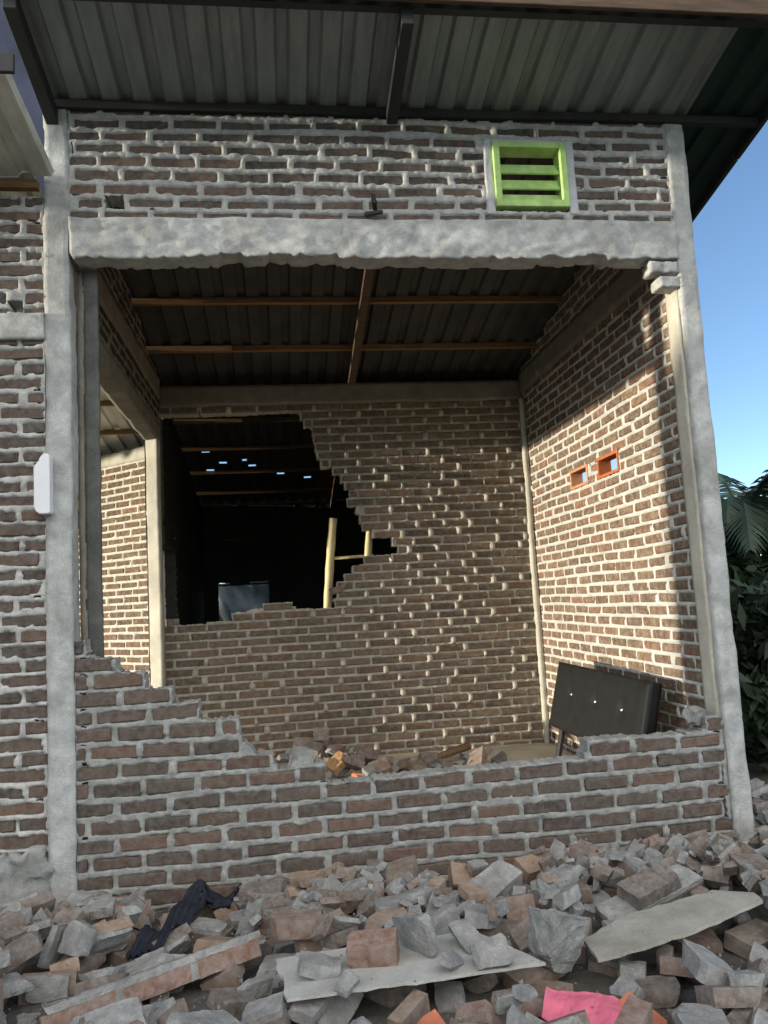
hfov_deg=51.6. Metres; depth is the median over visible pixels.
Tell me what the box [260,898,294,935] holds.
mortared brick
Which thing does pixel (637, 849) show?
mortar chunk
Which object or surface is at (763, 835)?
broken brick
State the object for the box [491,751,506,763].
broken brick
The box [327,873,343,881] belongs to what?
broken brick
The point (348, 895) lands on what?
broken brick
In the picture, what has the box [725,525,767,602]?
shrub
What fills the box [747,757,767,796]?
ground
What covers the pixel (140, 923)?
broken brick
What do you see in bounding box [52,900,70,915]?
broken brick
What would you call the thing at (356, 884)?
mortared brick
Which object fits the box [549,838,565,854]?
mortar chunk
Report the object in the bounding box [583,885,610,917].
mortar chunk
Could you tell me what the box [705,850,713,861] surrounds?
mortar chunk
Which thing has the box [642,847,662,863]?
mortar chunk
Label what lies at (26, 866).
brick house
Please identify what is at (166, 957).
mortar chunk
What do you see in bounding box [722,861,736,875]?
broken brick
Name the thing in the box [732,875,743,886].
broken brick
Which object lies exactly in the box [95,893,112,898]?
mortar chunk
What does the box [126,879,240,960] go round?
cloth
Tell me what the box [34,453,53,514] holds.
meter box
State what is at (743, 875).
mortar chunk
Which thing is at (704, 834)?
broken brick
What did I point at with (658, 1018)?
roof tile piece
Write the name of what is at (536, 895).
mortared brick
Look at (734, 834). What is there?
broken brick
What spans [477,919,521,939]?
broken brick
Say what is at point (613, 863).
broken brick
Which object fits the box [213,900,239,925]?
broken brick
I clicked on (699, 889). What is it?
broken brick
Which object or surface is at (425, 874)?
mortar chunk
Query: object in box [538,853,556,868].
broken brick
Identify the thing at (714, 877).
broken brick
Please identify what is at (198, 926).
mortared brick
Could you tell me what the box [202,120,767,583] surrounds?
sky
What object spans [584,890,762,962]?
cement board
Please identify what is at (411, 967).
cement board
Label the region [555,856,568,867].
broken brick
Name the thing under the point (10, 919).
broken brick
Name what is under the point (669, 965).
broken brick
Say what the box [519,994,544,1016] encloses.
broken brick
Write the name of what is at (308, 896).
mortar chunk
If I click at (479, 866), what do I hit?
mortared brick
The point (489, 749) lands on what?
broken brick
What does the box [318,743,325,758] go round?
broken brick
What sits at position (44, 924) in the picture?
mortar chunk
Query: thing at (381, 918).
mortared brick
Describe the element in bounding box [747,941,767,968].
mortar chunk
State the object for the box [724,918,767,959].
broken brick
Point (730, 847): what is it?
mortared brick
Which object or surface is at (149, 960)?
mortar chunk
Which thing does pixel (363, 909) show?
broken brick
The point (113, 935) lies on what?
mortared brick
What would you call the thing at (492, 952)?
mortar chunk
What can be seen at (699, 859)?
mortar chunk
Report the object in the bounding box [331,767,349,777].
mortar chunk
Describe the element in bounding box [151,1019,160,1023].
broken brick
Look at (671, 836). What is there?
mortared brick
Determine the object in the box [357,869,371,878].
mortar chunk
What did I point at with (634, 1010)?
broken brick
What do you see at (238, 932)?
mortared brick
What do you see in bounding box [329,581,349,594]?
broken brick
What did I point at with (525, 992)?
mortar chunk
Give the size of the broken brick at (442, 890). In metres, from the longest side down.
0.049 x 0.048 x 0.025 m
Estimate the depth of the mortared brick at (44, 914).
2.97 m
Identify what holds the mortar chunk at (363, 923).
on the mortared brick
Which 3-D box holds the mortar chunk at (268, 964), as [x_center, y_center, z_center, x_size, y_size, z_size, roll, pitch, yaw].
[-0.352,1.472,2.527,0.106,0.034,0.179,-10,2,10]
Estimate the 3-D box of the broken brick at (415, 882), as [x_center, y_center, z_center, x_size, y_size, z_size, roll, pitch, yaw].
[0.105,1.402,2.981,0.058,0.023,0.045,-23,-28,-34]
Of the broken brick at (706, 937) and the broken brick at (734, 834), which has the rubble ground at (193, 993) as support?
the broken brick at (706, 937)
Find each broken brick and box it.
[0,911,24,931]
[0,926,26,945]
[0,931,42,974]
[3,998,8,1008]
[10,925,43,973]
[27,918,48,941]
[49,955,79,970]
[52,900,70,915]
[52,908,87,924]
[59,953,105,979]
[89,908,112,920]
[90,891,107,897]
[107,941,134,965]
[113,904,148,930]
[129,931,135,941]
[148,910,154,922]
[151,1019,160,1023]
[160,913,168,929]
[166,619,178,626]
[193,936,233,952]
[194,901,215,919]
[200,961,244,989]
[206,987,254,1015]
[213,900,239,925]
[238,876,286,903]
[246,891,260,902]
[260,894,286,914]
[271,909,320,939]
[284,884,292,897]
[286,887,298,899]
[288,870,323,886]
[293,737,309,746]
[293,907,344,952]
[294,876,323,892]
[295,880,310,887]
[304,740,322,756]
[306,887,326,894]
[310,912,332,941]
[313,903,352,917]
[314,727,328,742]
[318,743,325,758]
[318,896,346,910]
[320,926,358,948]
[322,737,333,746]
[322,890,336,896]
[324,862,345,877]
[326,743,342,755]
[326,751,348,775]
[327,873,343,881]
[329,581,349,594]
[334,866,355,882]
[337,890,362,901]
[340,754,364,770]
[344,752,364,761]
[346,927,399,968]
[353,770,361,776]
[354,744,372,751]
[354,750,371,765]
[356,890,379,918]
[364,983,425,1007]
[365,859,378,866]
[366,750,378,761]
[368,757,392,772]
[378,755,393,764]
[385,855,417,884]
[387,989,429,1023]
[393,907,407,938]
[398,757,409,771]
[405,876,420,889]
[407,760,427,770]
[419,752,436,758]
[424,753,441,767]
[428,875,445,886]
[434,887,451,895]
[441,761,459,767]
[447,862,476,890]
[449,1017,454,1023]
[455,999,505,1023]
[458,884,489,903]
[462,758,471,764]
[462,973,498,993]
[468,746,487,764]
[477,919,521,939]
[483,897,493,904]
[485,746,492,755]
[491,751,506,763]
[502,952,567,987]
[505,892,534,920]
[509,917,529,953]
[513,850,548,883]
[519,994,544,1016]
[525,846,546,855]
[532,980,572,994]
[537,871,558,883]
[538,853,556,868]
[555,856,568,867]
[567,839,599,860]
[569,857,592,885]
[575,917,591,963]
[577,880,592,902]
[588,851,600,869]
[590,860,613,881]
[598,845,628,867]
[601,881,616,897]
[614,994,653,1023]
[627,838,638,845]
[634,975,680,1008]
[639,833,666,850]
[647,856,675,866]
[649,837,666,853]
[653,841,664,851]
[656,943,673,971]
[659,955,696,979]
[669,850,700,872]
[670,927,722,952]
[686,835,707,849]
[686,842,705,858]
[687,829,708,844]
[689,885,709,895]
[694,985,761,1007]
[700,862,731,889]
[703,866,731,888]
[704,884,717,890]
[713,833,733,843]
[714,917,737,934]
[721,1008,731,1015]
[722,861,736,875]
[723,830,739,840]
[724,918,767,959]
[726,985,767,1023]
[728,853,767,881]
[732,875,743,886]
[737,841,752,847]
[740,844,767,859]
[749,836,761,843]
[749,958,767,972]
[752,798,767,812]
[760,830,767,840]
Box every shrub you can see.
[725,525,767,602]
[729,579,767,773]
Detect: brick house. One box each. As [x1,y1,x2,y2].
[0,0,177,903]
[1,0,767,912]
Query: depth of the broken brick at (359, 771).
5.41 m
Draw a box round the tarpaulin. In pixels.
[218,581,268,621]
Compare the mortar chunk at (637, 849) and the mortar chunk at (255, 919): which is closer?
the mortar chunk at (255, 919)
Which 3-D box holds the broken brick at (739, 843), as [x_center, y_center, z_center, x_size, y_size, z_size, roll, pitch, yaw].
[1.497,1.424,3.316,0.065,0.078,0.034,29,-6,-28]
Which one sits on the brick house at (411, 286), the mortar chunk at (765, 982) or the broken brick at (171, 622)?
the broken brick at (171, 622)
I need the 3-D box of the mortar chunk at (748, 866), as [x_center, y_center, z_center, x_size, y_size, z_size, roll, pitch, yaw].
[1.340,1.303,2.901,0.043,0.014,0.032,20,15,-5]
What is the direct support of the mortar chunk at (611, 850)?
on the broken brick at (613, 863)
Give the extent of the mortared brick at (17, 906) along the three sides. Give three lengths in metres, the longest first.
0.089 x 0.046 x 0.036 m
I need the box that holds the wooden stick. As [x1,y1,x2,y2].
[398,742,470,769]
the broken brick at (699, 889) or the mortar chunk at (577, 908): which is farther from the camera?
the broken brick at (699, 889)
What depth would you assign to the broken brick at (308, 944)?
2.58 m
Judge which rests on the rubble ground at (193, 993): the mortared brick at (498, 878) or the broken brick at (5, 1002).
the broken brick at (5, 1002)
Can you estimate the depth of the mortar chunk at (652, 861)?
3.09 m
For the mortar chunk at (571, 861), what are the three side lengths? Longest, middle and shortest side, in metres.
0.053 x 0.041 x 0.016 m
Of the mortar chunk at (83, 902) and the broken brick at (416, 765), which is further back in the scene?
the broken brick at (416, 765)
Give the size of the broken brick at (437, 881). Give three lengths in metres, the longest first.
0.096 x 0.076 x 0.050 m
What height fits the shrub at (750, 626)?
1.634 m
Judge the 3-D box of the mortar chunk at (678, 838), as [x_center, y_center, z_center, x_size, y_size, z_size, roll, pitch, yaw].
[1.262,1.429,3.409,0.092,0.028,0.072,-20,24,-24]
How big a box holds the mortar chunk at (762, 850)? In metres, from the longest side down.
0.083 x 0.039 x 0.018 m
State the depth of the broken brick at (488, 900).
2.77 m
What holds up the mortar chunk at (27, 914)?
on the mortared brick at (44, 914)
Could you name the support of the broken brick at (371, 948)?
on the cement board at (411, 967)
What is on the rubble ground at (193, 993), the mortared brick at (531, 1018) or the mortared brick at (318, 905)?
the mortared brick at (531, 1018)
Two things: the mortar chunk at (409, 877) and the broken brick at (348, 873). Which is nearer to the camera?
the mortar chunk at (409, 877)
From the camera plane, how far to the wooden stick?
5.87 m
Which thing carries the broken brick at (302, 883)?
on the broken brick at (301, 889)
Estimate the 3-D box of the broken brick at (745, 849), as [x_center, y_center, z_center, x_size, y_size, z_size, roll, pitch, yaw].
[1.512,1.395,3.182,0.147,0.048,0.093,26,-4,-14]
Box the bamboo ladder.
[324,518,373,607]
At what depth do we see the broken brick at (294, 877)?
3.27 m
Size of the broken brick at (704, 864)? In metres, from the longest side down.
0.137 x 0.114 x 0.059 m
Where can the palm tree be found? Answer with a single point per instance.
(748, 510)
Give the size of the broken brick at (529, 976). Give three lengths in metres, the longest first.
0.189 x 0.096 x 0.050 m
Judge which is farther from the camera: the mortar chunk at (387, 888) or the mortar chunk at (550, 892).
the mortar chunk at (387, 888)
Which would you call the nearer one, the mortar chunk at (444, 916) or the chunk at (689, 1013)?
the chunk at (689, 1013)
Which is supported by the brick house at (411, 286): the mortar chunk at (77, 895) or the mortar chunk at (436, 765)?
the mortar chunk at (436, 765)
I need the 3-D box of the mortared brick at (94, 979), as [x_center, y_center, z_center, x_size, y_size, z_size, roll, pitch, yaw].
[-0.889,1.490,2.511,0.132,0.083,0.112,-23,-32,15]
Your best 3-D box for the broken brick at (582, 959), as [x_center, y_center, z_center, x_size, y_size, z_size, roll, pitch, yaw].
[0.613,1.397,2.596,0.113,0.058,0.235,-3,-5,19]
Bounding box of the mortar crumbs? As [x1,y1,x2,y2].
[3,778,767,1023]
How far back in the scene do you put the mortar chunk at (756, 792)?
4.27 m
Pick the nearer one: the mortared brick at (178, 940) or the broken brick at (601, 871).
the mortared brick at (178, 940)
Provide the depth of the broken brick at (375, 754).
5.83 m
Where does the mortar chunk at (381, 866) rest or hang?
on the broken brick at (401, 867)
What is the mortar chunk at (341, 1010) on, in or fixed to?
on the rubble ground at (193, 993)
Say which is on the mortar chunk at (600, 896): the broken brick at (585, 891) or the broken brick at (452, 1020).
the broken brick at (585, 891)
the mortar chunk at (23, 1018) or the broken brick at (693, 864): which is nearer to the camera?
the mortar chunk at (23, 1018)
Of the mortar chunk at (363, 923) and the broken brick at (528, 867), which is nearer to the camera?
the mortar chunk at (363, 923)
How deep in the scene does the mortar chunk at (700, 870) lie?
3.09 m
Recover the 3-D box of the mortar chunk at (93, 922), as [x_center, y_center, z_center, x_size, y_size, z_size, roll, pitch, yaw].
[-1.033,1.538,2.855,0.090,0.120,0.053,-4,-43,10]
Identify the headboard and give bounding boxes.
[549,662,661,756]
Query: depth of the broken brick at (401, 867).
3.18 m
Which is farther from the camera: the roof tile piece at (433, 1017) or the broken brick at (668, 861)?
the broken brick at (668, 861)
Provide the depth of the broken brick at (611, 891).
3.12 m
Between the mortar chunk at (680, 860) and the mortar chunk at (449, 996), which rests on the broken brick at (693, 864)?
the mortar chunk at (680, 860)
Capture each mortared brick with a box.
[0,891,55,915]
[0,900,24,914]
[0,940,4,947]
[0,949,10,967]
[0,979,3,1014]
[0,1012,6,1023]
[18,969,77,1004]
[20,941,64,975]
[26,907,55,932]
[73,907,114,923]
[74,966,128,994]
[79,997,148,1023]
[80,915,133,959]
[114,895,150,914]
[126,894,145,910]
[129,1020,143,1023]
[151,997,188,1023]
[152,922,192,953]
[189,917,234,943]
[234,925,260,936]
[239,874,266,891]
[242,991,290,1023]
[245,933,268,967]
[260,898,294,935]
[261,938,294,962]
[312,902,326,913]
[339,876,372,912]
[364,908,395,929]
[366,881,383,896]
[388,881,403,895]
[424,886,439,913]
[429,870,438,875]
[459,860,522,903]
[465,859,488,875]
[486,896,508,921]
[490,988,522,1014]
[513,885,526,894]
[525,1011,544,1023]
[529,890,550,908]
[536,866,551,876]
[542,1009,589,1023]
[575,855,588,868]
[588,953,632,977]
[602,918,616,926]
[617,856,648,877]
[667,833,675,841]
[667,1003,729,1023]
[704,844,712,860]
[708,842,741,865]
[742,873,762,896]
[747,1006,767,1023]
[757,904,767,915]
[761,869,767,879]
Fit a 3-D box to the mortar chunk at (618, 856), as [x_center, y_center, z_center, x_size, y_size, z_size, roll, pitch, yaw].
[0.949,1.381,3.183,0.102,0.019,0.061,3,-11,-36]
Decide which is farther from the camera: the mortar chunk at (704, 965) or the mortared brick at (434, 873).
the mortared brick at (434, 873)
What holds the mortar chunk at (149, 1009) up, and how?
on the mortared brick at (164, 1009)
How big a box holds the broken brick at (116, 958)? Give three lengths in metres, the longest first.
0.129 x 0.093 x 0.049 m
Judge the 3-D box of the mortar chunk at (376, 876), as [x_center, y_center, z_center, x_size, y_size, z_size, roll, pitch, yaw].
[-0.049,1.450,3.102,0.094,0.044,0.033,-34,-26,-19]
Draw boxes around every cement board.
[276,933,545,1001]
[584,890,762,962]
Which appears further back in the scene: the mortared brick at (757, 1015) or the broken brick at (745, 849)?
the broken brick at (745, 849)
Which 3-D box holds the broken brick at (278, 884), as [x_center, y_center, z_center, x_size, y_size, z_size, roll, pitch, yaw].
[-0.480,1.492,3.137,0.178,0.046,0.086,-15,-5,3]
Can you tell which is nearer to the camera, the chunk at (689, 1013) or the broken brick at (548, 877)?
the chunk at (689, 1013)
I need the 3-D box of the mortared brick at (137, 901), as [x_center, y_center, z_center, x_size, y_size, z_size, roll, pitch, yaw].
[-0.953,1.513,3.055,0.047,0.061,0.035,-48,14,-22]
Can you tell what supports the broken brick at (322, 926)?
on the broken brick at (336, 939)
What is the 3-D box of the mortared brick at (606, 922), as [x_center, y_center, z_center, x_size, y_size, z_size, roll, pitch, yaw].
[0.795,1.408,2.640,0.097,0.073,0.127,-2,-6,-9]
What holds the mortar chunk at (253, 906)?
on the broken brick
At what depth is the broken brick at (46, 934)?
2.86 m
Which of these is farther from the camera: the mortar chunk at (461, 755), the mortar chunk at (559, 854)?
the mortar chunk at (461, 755)
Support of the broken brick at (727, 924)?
on the rubble ground at (193, 993)
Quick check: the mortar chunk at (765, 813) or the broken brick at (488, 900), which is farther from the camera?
the mortar chunk at (765, 813)
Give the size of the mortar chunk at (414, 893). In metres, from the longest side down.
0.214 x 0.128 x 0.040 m
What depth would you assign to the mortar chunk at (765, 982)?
2.13 m
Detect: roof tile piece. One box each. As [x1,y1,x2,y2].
[417,1009,445,1023]
[617,991,666,1023]
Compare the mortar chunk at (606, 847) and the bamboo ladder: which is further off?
the bamboo ladder
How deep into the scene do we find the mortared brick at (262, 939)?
2.73 m
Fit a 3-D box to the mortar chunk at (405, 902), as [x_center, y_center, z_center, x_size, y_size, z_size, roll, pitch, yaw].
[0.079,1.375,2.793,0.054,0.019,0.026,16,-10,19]
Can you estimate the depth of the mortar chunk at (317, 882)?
3.10 m
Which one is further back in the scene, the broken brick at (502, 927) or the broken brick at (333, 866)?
the broken brick at (333, 866)
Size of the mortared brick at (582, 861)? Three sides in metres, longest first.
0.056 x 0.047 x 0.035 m
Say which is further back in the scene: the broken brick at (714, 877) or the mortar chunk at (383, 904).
the broken brick at (714, 877)
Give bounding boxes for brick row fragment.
[38,930,261,1023]
[595,862,703,926]
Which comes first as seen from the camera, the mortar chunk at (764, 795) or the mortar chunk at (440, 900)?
the mortar chunk at (440, 900)
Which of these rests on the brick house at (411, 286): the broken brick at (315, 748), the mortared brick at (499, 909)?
the broken brick at (315, 748)
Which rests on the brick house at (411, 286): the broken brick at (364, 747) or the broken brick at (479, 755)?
the broken brick at (479, 755)
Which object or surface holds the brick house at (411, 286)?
on the ground at (755, 771)
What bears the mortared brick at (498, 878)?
on the mortar chunk
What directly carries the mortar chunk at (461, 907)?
on the mortar chunk
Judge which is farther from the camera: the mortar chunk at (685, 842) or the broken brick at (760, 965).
the mortar chunk at (685, 842)
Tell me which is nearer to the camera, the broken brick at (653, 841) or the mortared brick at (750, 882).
the mortared brick at (750, 882)
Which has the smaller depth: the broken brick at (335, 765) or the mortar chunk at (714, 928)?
the mortar chunk at (714, 928)
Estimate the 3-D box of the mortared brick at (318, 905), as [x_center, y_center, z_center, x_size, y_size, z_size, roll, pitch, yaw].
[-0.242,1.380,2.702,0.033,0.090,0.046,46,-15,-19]
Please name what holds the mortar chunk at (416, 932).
on the cement board at (411, 967)
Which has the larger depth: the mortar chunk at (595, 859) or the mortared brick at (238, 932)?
the mortar chunk at (595, 859)
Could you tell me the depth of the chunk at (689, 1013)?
1.94 m
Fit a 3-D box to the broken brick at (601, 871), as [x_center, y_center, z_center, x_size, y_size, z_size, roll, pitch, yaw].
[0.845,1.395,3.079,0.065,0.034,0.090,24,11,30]
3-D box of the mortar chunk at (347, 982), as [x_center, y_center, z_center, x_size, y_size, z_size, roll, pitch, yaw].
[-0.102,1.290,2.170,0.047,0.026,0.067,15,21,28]
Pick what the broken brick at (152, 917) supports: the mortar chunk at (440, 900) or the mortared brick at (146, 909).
the mortared brick at (146, 909)
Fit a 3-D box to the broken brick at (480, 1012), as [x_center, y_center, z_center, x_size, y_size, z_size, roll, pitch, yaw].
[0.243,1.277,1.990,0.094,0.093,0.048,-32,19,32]
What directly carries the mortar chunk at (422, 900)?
on the mortared brick at (430, 908)
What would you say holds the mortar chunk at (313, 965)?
on the cement board at (411, 967)
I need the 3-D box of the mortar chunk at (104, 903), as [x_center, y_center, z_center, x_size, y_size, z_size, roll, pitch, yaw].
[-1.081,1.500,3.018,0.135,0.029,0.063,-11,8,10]
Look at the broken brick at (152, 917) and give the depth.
3.29 m
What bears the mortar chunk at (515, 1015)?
on the mortared brick at (531, 1018)
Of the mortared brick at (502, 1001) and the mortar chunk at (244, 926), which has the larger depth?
the mortar chunk at (244, 926)
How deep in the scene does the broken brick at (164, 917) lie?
3.10 m
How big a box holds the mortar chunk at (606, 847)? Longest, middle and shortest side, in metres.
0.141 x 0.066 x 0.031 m
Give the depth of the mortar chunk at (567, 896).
2.72 m
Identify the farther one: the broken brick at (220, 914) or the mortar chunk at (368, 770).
the mortar chunk at (368, 770)
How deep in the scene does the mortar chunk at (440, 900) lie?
2.78 m
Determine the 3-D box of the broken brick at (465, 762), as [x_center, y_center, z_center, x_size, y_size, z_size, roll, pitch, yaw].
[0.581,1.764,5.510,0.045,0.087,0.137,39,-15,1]
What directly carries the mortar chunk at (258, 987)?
on the rubble ground at (193, 993)
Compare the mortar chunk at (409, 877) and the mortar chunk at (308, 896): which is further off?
the mortar chunk at (409, 877)
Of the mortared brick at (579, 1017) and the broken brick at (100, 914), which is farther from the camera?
the broken brick at (100, 914)
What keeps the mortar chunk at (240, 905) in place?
on the rubble ground at (193, 993)
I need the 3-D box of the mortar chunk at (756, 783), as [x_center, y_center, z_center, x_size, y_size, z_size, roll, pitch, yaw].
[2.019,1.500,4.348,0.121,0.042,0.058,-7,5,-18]
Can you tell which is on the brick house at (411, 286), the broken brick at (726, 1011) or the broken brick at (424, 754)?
the broken brick at (424, 754)
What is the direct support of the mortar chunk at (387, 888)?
on the rubble ground at (193, 993)
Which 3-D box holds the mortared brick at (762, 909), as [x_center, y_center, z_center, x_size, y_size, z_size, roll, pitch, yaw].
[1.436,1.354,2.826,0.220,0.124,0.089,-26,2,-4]
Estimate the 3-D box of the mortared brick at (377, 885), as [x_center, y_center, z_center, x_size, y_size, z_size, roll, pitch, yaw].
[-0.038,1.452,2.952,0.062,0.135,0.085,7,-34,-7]
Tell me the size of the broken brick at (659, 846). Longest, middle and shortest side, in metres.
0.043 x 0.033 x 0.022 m
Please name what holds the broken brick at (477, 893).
on the broken brick at (488, 900)
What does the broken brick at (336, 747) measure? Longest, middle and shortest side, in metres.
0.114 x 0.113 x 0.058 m
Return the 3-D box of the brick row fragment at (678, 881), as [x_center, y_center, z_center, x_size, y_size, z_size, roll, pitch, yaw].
[0.969,1.392,2.893,0.454,0.121,0.118,-10,12,-28]
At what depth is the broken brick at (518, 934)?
2.50 m
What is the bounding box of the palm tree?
[718,469,767,558]
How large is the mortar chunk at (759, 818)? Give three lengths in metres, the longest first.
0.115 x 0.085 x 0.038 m
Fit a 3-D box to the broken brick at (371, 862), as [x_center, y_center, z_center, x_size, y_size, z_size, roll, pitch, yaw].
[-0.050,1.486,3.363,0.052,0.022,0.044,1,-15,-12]
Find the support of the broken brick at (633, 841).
on the broken brick
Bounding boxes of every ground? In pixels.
[3,814,767,1023]
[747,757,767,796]
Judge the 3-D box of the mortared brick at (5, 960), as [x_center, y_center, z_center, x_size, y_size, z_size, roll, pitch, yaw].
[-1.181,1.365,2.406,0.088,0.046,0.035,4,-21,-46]
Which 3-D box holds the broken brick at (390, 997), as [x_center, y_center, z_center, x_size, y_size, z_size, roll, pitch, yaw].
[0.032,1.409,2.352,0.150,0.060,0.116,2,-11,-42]
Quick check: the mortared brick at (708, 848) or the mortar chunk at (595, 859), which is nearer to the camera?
the mortar chunk at (595, 859)
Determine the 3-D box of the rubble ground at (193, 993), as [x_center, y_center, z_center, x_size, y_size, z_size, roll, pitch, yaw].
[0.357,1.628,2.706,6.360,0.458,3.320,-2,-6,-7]
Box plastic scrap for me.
[541,986,621,1023]
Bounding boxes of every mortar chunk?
[0,972,33,998]
[16,1012,41,1023]
[20,907,32,925]
[23,919,50,929]
[27,922,38,931]
[37,922,67,968]
[58,920,97,956]
[67,890,93,907]
[70,1004,154,1023]
[74,898,96,906]
[82,898,116,910]
[90,921,106,957]
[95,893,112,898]
[115,905,141,923]
[119,947,166,975]
[132,886,144,895]
[132,915,151,934]
[150,991,169,1003]
[158,953,185,993]
[166,1009,239,1023]
[228,909,245,928]
[237,903,245,909]
[237,974,272,998]
[238,911,260,933]
[244,892,284,914]
[248,912,262,927]
[255,953,295,987]
[277,753,289,760]
[287,745,314,770]
[288,998,329,1023]
[291,890,316,909]
[297,951,340,979]
[302,891,313,901]
[311,878,326,887]
[311,891,322,902]
[316,992,363,1023]
[321,874,343,890]
[325,748,335,756]
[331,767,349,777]
[332,916,360,929]
[333,969,359,997]
[343,746,353,752]
[350,1016,371,1023]
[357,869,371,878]
[358,917,367,929]
[359,887,372,895]
[361,764,375,775]
[367,870,383,881]
[368,861,387,873]
[375,899,390,911]
[379,886,433,908]
[384,878,397,895]
[391,763,398,772]
[391,913,438,956]
[397,877,406,887]
[399,897,414,907]
[405,871,417,885]
[408,904,421,913]
[415,874,433,885]
[417,895,426,910]
[420,869,430,879]
[428,903,460,935]
[430,763,440,768]
[434,890,462,906]
[434,981,465,1012]
[436,950,463,970]
[448,918,483,954]
[457,899,476,915]
[459,753,468,758]
[464,903,501,928]
[469,933,514,969]
[506,1004,529,1023]
[511,984,537,1001]
[528,906,589,972]
[530,868,578,890]
[536,878,550,890]
[538,898,548,904]
[539,887,559,899]
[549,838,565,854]
[551,849,566,868]
[551,884,581,909]
[555,883,584,915]
[556,864,585,875]
[563,858,575,864]
[579,869,589,881]
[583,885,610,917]
[589,856,608,872]
[592,877,601,891]
[597,842,619,852]
[604,847,616,858]
[604,868,624,888]
[609,850,634,860]
[609,974,645,999]
[617,959,646,978]
[627,842,644,857]
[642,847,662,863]
[648,857,661,865]
[664,844,687,857]
[666,833,683,849]
[668,846,675,856]
[676,851,688,864]
[682,705,706,726]
[682,839,695,857]
[682,939,733,984]
[687,850,695,857]
[696,855,703,861]
[696,866,703,876]
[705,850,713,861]
[706,835,715,848]
[710,924,717,930]
[712,842,723,853]
[717,838,731,844]
[719,881,732,890]
[727,970,764,986]
[736,911,750,924]
[740,831,761,848]
[740,868,763,891]
[743,864,754,870]
[745,967,767,985]
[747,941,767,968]
[750,778,763,789]
[751,784,767,797]
[753,814,767,826]
[753,845,767,855]
[755,806,767,825]
[757,825,767,834]
[759,877,767,895]
[760,894,767,905]
[762,793,767,798]
[762,810,767,822]
[762,838,767,845]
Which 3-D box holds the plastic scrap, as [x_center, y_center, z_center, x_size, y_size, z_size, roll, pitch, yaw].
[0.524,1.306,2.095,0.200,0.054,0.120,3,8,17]
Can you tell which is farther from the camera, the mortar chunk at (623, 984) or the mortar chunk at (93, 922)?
the mortar chunk at (93, 922)
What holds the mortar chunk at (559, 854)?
on the mortared brick
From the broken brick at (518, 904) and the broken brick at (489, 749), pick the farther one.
the broken brick at (489, 749)
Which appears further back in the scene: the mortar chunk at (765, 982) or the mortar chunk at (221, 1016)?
the mortar chunk at (765, 982)
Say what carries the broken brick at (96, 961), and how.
on the rubble ground at (193, 993)
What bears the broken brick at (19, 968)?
on the rubble ground at (193, 993)
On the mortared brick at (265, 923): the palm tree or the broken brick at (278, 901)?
the broken brick at (278, 901)
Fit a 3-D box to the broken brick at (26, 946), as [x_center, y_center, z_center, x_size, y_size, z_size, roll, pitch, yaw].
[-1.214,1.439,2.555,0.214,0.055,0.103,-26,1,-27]
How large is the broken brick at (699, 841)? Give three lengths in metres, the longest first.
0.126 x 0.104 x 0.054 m
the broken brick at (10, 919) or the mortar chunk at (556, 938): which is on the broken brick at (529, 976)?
the mortar chunk at (556, 938)
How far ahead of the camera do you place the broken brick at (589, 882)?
3.37 m
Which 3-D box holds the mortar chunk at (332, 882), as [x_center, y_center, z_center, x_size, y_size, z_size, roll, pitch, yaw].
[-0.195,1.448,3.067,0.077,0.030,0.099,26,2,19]
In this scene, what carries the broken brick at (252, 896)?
on the mortar chunk at (253, 906)
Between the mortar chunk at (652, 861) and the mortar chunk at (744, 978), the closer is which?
the mortar chunk at (744, 978)
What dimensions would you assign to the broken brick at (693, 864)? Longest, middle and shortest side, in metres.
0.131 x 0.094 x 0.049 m
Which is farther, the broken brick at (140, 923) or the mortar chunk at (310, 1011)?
the broken brick at (140, 923)
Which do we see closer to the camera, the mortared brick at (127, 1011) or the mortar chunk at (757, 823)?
the mortared brick at (127, 1011)
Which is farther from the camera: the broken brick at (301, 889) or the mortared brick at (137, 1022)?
the broken brick at (301, 889)
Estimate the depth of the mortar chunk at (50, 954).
2.69 m
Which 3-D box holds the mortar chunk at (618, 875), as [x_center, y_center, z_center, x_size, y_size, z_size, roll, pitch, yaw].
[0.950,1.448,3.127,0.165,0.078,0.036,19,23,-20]
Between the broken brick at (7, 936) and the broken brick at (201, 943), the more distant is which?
the broken brick at (201, 943)
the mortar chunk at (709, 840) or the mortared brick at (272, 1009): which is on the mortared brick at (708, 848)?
the mortar chunk at (709, 840)
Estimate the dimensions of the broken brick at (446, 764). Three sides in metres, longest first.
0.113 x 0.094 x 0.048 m
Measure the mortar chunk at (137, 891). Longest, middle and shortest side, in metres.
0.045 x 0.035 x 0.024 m
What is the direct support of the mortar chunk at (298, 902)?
on the mortared brick at (265, 923)
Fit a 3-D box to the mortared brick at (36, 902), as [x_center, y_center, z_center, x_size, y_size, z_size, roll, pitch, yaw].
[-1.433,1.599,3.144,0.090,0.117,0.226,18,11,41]
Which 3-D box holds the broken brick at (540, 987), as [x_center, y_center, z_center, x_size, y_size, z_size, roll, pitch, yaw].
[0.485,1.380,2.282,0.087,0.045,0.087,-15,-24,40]
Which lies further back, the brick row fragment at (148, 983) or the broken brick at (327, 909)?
the broken brick at (327, 909)
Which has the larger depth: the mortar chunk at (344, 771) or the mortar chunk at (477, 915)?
the mortar chunk at (344, 771)
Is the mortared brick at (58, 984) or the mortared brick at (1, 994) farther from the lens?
the mortared brick at (58, 984)
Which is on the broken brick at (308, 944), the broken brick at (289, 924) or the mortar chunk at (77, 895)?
the broken brick at (289, 924)
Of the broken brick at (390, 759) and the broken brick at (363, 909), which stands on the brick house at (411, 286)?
the broken brick at (390, 759)
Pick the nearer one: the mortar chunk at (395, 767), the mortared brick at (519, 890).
the mortared brick at (519, 890)
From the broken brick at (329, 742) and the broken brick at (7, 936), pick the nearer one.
the broken brick at (7, 936)

